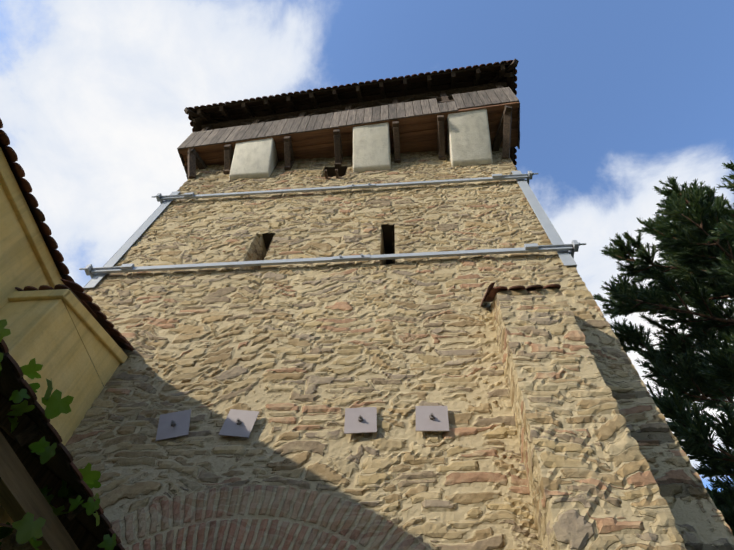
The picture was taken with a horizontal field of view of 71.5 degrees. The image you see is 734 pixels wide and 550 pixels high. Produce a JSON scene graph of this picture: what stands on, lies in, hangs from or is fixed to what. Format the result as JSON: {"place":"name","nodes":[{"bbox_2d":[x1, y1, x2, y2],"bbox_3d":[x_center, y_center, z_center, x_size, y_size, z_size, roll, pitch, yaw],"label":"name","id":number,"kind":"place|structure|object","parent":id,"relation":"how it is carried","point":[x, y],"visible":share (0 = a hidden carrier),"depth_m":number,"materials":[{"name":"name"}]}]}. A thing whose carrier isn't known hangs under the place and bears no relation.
{"place":"outdoors","nodes":[
{"label":"outdoors","id":0,"kind":"place"},
{"bbox_2d":[0,431,78,549],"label":"wooden beam","id":1,"kind":"structure","parent":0,"point":[21,495],"depth_m":3.11,"materials":[{"name":"brown wood"}]},
{"bbox_2d":[0,347,119,549],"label":"roof underside","id":2,"kind":"object","parent":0,"point":[84,531],"visible":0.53,"depth_m":3.47,"materials":[{"name":"brown wood"}]},
{"bbox_2d":[0,339,124,549],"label":"porch roof tiles","id":3,"kind":"object","parent":2,"relation":"on","point":[33,396],"visible":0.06,"depth_m":3.02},
{"bbox_2d":[0,319,115,549],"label":"vine","id":4,"kind":"object","parent":3,"relation":"attached to","point":[27,527],"depth_m":2.97,"materials":[{"name":"green plant"}]},
{"bbox_2d":[0,146,733,549],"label":"stone tower wall","id":5,"kind":"structure","parent":0,"point":[300,358],"depth_m":5.94,"materials":[{"name":"beige stone"}]},
{"bbox_2d":[239,166,393,269],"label":"window openings","id":6,"kind":"object","parent":5,"relation":"in","point":[257,251],"visible":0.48,"depth_m":9.27,"materials":[{"name":"black"}]},
{"bbox_2d":[187,105,512,178],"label":"wooden brackets","id":7,"kind":"object","parent":5,"relation":"attached to","point":[503,132],"visible":0.73,"depth_m":11.96,"materials":[{"name":"brown wood"}]},
{"bbox_2d":[0,0,733,490],"label":"sky","id":8,"kind":"structure","parent":0,"point":[617,98],"materials":[{"name":"blue"}]},
{"bbox_2d":[593,160,733,535],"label":"pine tree","id":9,"kind":"object","parent":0,"point":[710,371],"depth_m":13.08,"materials":[{"name":"green plant"}]},
{"label":"ground","id":10,"kind":"structure","parent":0,"visible":0},
{"bbox_2d":[0,147,127,541],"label":"house wall","id":11,"kind":"structure","parent":10,"relation":"on","point":[61,336],"depth_m":5.46,"materials":[{"name":"paint"}]},
{"bbox_2d":[0,118,133,350],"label":"roof tiles","id":12,"kind":"object","parent":11,"relation":"on","point":[76,289],"depth_m":5.76,"materials":[{"name":"tile"}]},
{"bbox_2d":[490,288,686,549],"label":"buttress","id":13,"kind":"structure","parent":10,"relation":"on","point":[592,484],"depth_m":4.25,"materials":[{"name":"stone"}]},
{"bbox_2d":[480,282,560,306],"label":"coping tiles","id":14,"kind":"object","parent":13,"relation":"attached to","point":[490,293],"visible":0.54,"depth_m":6.21,"materials":[{"name":"tile"}]},
{"bbox_3d":[-0.453,3.912,8.675,7.500,14.000,7.500,-3,-58,4],"label":"tower","id":15,"kind":"object","parent":10,"relation":"on","visible":0},
{"bbox_2d":[156,406,448,440],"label":"anchor plates","id":16,"kind":"object","parent":15,"relation":"attached to","point":[239,423],"visible":1,"depth_m":5.29,"materials":[{"name":"paint"}]},
{"bbox_2d":[79,171,585,289],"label":"metal tie rods","id":17,"kind":"object","parent":15,"relation":"attached to","point":[565,252],"visible":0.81,"depth_m":8.31,"materials":[{"name":"grey metal"}]},
{"bbox_2d":[325,169,341,179],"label":"hatch stubs","id":18,"kind":"object","parent":15,"relation":"attached to","point":[326,174],"visible":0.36,"depth_m":11.31,"materials":[{"name":"brown wood"}]},
{"bbox_2d":[182,102,517,170],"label":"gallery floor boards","id":19,"kind":"object","parent":15,"relation":"on","point":[421,143],"visible":0.27,"depth_m":12.35,"materials":[{"name":"brown wood"}]},
{"bbox_2d":[184,59,518,245],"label":"rafters","id":20,"kind":"object","parent":15,"relation":"on","point":[440,96],"visible":0.19,"depth_m":13.88,"materials":[{"name":"black wood"}]},
{"bbox_2d":[177,87,519,179],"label":"gallery parapet planks","id":21,"kind":"object","parent":20,"relation":"attached to","point":[324,121],"visible":0.52,"depth_m":12.50,"materials":[{"name":"brown wood"}]},
{"bbox_2d":[178,102,518,165],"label":"wooden beams","id":22,"kind":"structure","parent":20,"relation":"attached to","point":[390,122],"depth_m":12.15,"materials":[{"name":"brown wood"}]},
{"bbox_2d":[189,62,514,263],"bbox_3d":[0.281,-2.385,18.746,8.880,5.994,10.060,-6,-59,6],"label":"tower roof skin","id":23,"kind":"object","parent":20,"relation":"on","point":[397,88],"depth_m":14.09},
{"bbox_2d":[188,60,516,269],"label":"roof tiles","id":24,"kind":"object","parent":23,"relation":"on","point":[362,83],"visible":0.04,"depth_m":13.58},
{"bbox_2d":[229,109,492,179],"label":"piers","id":25,"kind":"structure","parent":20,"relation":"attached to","point":[468,138],"depth_m":11.72,"materials":[{"name":"white paint"}]}
]}

